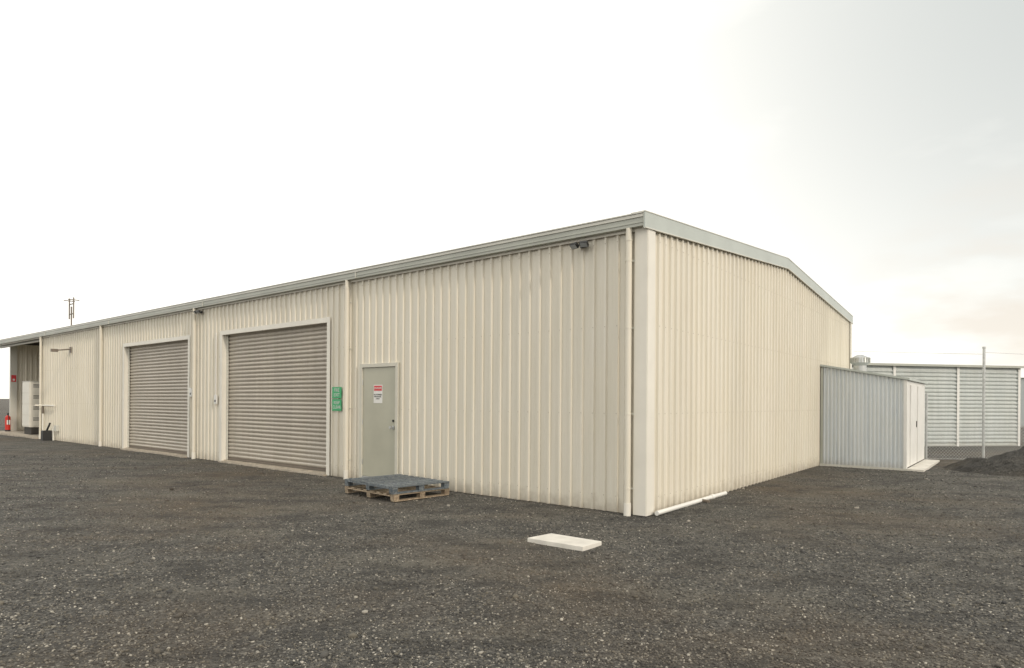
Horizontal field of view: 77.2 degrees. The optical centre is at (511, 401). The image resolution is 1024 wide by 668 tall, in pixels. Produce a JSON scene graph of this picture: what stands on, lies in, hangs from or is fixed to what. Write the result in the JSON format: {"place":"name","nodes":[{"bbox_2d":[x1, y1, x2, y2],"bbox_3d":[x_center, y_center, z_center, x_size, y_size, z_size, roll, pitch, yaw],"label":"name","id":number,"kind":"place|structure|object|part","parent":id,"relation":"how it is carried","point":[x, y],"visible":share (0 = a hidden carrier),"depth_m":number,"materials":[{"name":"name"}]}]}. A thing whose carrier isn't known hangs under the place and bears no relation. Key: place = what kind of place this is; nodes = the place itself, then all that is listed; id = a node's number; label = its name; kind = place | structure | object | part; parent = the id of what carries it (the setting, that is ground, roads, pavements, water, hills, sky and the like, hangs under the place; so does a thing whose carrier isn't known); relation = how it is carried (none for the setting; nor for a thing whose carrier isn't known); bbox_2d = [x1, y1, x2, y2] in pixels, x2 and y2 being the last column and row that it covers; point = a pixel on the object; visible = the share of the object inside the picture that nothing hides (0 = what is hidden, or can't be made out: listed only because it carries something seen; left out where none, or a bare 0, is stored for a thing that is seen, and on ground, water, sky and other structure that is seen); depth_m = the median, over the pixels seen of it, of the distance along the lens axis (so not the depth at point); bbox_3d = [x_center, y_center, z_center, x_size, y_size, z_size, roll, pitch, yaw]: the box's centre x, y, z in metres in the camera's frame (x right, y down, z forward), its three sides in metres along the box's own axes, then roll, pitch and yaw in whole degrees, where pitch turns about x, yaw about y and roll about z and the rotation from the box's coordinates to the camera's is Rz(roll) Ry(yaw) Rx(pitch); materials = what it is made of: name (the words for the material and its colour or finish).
{"place":"outdoors","nodes":[
{"label":"outdoors","id":0,"kind":"place"},
{"bbox_2d":[17,345,42,430],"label":"open bay walls","id":1,"kind":"structure","parent":0,"point":[27,362],"depth_m":29.08,"materials":[{"name":"beige metal"}]},
{"bbox_2d":[0,399,1023,667],"bbox_3d":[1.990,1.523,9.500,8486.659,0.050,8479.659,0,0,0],"label":"ground","id":2,"kind":"structure","parent":0,"point":[14,449],"depth_m":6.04,"materials":[{"name":"grey gravel"}]},
{"bbox_2d":[35,405,58,440],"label":"water service pipes","id":3,"kind":"object","parent":2,"relation":"on","point":[47,435],"visible":1,"depth_m":23.18,"materials":[{"name":"white plastic"}]},
{"bbox_2d":[0,431,654,514],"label":"floor slab","id":4,"kind":"structure","parent":2,"relation":"on","point":[258,465],"depth_m":14.94,"materials":[{"name":"concrete"}]},
{"bbox_2d":[5,413,10,430],"bbox_3d":[-22.275,0.892,28.320,0.238,0.820,0.208,0,0,39],"label":"fire extinguisher","id":5,"kind":"object","parent":4,"relation":"on","point":[7,422],"visible":1,"depth_m":28.25,"materials":[{"name":"red paint"}]},
{"bbox_2d":[0,338,42,430],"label":"bay posts and beams","id":6,"kind":"object","parent":4,"relation":"on","point":[13,387],"visible":0.29,"depth_m":28.66,"materials":[{"name":"beige metal"}]},
{"bbox_2d":[11,375,15,381],"bbox_3d":[-22.301,-1.048,28.684,0.012,0.300,0.180,0,0,39],"label":"fire point sign","id":7,"kind":"object","parent":6,"relation":"attached to","point":[13,378],"visible":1,"depth_m":28.67,"materials":[{"name":"red paint"}]},
{"bbox_2d":[22,381,38,434],"bbox_3d":[-19.580,0.240,26.182,1.044,2.160,0.480,0,0,39],"label":"switchboard cabinet","id":8,"kind":"object","parent":4,"relation":"on","point":[30,409],"visible":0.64,"depth_m":25.85,"materials":[{"name":"white metal"}]},
{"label":"cabinet doors","id":9,"kind":"part","parent":8,"relation":"part of","materials":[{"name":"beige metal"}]},
{"bbox_2d":[122,335,189,456],"bbox_3d":[-10.004,-0.156,18.063,4.360,3.180,0.198,0,0,39],"label":"roller frame","id":10,"kind":"object","parent":4,"relation":"on","point":[126,396],"visible":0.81,"depth_m":19.30,"materials":[{"name":"beige metal"}]},
{"bbox_2d":[129,340,187,454],"bbox_3d":[-9.973,-0.123,18.102,4.140,3.066,0.063,0,0,39],"label":"roller curtain","id":11,"kind":"object","parent":10,"relation":"in","point":[158,395],"visible":0.91,"depth_m":18.08,"materials":[{"name":"grey metal"}]},
{"bbox_2d":[219,317,329,474],"bbox_3d":[-5.328,-0.125,14.303,4.460,3.180,0.198,0,0,39],"label":"roller frame","id":12,"kind":"object","parent":4,"relation":"on","point":[224,397],"visible":0.82,"depth_m":15.55,"materials":[{"name":"beige metal"}]},
{"bbox_2d":[227,323,326,471],"bbox_3d":[-5.297,-0.092,14.342,4.240,3.066,0.062,0,0,39],"label":"roller curtain","id":13,"kind":"object","parent":12,"relation":"in","point":[277,386],"visible":0.89,"depth_m":14.24,"materials":[{"name":"grey metal"}]},
{"bbox_2d":[39,228,634,515],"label":"downpipes","id":14,"kind":"object","parent":2,"relation":"on","point":[628,413],"visible":0.91,"depth_m":12.36,"materials":[{"name":"beige metal"}]},
{"bbox_2d":[42,232,634,513],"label":"front wall cladding","id":15,"kind":"structure","parent":2,"relation":"on","point":[486,382],"depth_m":10.50,"materials":[{"name":"beige metal"}]},
{"bbox_2d":[50,347,71,352],"bbox_3d":[-15.473,-1.803,21.981,0.150,0.200,0.582,0,0,39],"label":"camera arm","id":16,"kind":"object","parent":15,"relation":"attached to","point":[57,350],"visible":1,"depth_m":21.93},
{"bbox_2d":[189,333,217,403],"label":"door switch boxes","id":17,"kind":"object","parent":15,"relation":"attached to","point":[215,397],"depth_m":15.73,"materials":[{"name":"white paint"}]},
{"bbox_2d":[332,387,341,410],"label":"green exit signs","id":18,"kind":"object","parent":15,"relation":"attached to","point":[337,400],"visible":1,"depth_m":12.69,"materials":[{"name":"green plastic"}]},
{"bbox_2d":[359,362,399,477],"bbox_3d":[-2.457,0.384,11.934,1.090,2.200,0.108,0,0,39],"label":"door frame","id":19,"kind":"object","parent":15,"relation":"attached to","point":[396,365],"visible":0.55,"depth_m":11.73,"materials":[{"name":"beige metal"}]},
{"bbox_2d":[362,367,394,475],"bbox_3d":[-2.471,0.381,11.926,0.952,2.045,0.060,0,0,39],"label":"door leaf","id":20,"kind":"object","parent":19,"relation":"in","point":[378,459],"visible":0.92,"depth_m":11.92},
{"bbox_2d":[374,385,382,402],"bbox_3d":[-2.495,-0.147,11.929,0.250,0.340,0.007,0,0,39],"label":"door notice","id":21,"kind":"object","parent":20,"relation":"attached to","point":[378,392],"depth_m":11.92,"materials":[{"name":"white paint"}]},
{"bbox_2d":[47,241,847,496],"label":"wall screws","id":22,"kind":"object","parent":15,"relation":"attached to","point":[508,411],"depth_m":11.34,"materials":[{"name":"grey metal"}]},
{"bbox_2d":[569,240,588,249],"bbox_3d":[0.965,-2.204,9.027,0.295,0.084,0.177,0,0,39],"label":"flood light","id":23,"kind":"object","parent":15,"relation":"attached to","point":[581,244],"visible":1,"depth_m":8.98,"materials":[{"name":"black plastic"}]},
{"bbox_2d":[345,485,449,501],"bbox_3d":[-1.863,1.432,10.361,1.360,0.112,1.092,0,0,44],"label":"wooden pallet","id":24,"kind":"object","parent":2,"relation":"on","point":[381,492],"visible":0.56,"depth_m":10.03,"materials":[{"name":"brown wood"}]},
{"bbox_2d":[344,474,449,494],"bbox_3d":[-1.867,1.318,10.351,1.087,0.112,1.380,0,0,-45],"label":"wooden pallet","id":25,"kind":"object","parent":24,"relation":"on","point":[393,483],"visible":1,"depth_m":10.16,"materials":[{"name":"blue paint"}]},
{"bbox_2d":[528,533,601,550],"bbox_3d":[0.558,1.503,6.855,0.709,0.062,0.366,0,0,38],"label":"concrete pit cover","id":26,"kind":"object","parent":2,"relation":"on","point":[567,542],"visible":0.9,"depth_m":6.76,"materials":[{"name":"white concrete"}]},
{"bbox_2d":[654,491,726,515],"bbox_3d":[2.745,1.488,9.483,0.184,0.082,2.520,0,0,39],"label":"ground drain pipe","id":27,"kind":"object","parent":2,"relation":"on","point":[706,499],"visible":0.93,"depth_m":9.32,"materials":[{"name":"white plastic"}]},
{"bbox_2d":[652,230,849,511],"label":"gable wall cladding","id":28,"kind":"structure","parent":2,"relation":"on","point":[732,443],"depth_m":10.99,"materials":[{"name":"beige metal"}]},
{"bbox_2d":[631,210,852,323],"bbox_3d":[5.676,-2.628,13.430,0.220,0.757,12.814,0,0,39],"label":"gable barge flashing","id":29,"kind":"object","parent":28,"relation":"attached to","point":[666,225],"visible":1,"depth_m":10.78,"materials":[{"name":"grey metal"}]},
{"bbox_2d":[633,228,851,515],"bbox_3d":[5.668,-0.392,13.443,0.194,3.860,12.640,0,0,39],"label":"corner flashing","id":30,"kind":"object","parent":28,"relation":"attached to","point":[644,380],"visible":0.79,"depth_m":8.53,"materials":[{"name":"beige metal"}]},
{"bbox_2d":[820,355,939,471],"bbox_3d":[9.385,0.266,16.232,2.140,2.792,3.410,0,0,39],"label":"lean to shed","id":31,"kind":"object","parent":2,"relation":"on","point":[871,420],"visible":1,"depth_m":15.09,"materials":[{"name":"white paint"}]},
{"bbox_2d":[852,363,1023,446],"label":"storage building","id":32,"kind":"structure","parent":2,"relation":"on","point":[954,392],"depth_m":23.25,"materials":[{"name":"white paint"}]},
{"bbox_2d":[853,347,1023,459],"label":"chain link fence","id":33,"kind":"object","parent":2,"relation":"on","point":[983,408],"visible":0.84,"depth_m":17.07,"materials":[{"name":"metal"}]},
{"bbox_2d":[942,446,1023,476],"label":"dirt mound","id":34,"kind":"object","parent":2,"relation":"on","point":[1010,463],"visible":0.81,"depth_m":14.29,"materials":[{"name":"grey gravel"}]},
{"bbox_2d":[1020,378,1023,427],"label":"storage building","id":35,"kind":"structure","parent":2,"relation":"on","point":[1022,406],"depth_m":43.22,"materials":[{"name":"white paint"}]},
{"bbox_2d":[0,0,1023,398],"label":"sky","id":36,"kind":"structure","parent":0,"point":[154,154],"materials":[{"name":"white"}]},
{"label":"roof sheets","id":37,"kind":"object","parent":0,"visible":0},
{"bbox_2d":[64,297,79,324],"bbox_3d":[-17.890,-3.419,26.023,0.552,1.600,0.400,0,0,39],"label":"roof antenna","id":38,"kind":"object","parent":37,"relation":"on","point":[73,299],"visible":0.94,"depth_m":26.00,"materials":[{"name":"grey metal"}]},
{"bbox_2d":[0,211,645,344],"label":"eave gutter","id":39,"kind":"object","parent":37,"relation":"attached to","point":[607,227],"visible":0.99,"depth_m":11.37,"materials":[{"name":"grey metal"}]}
]}

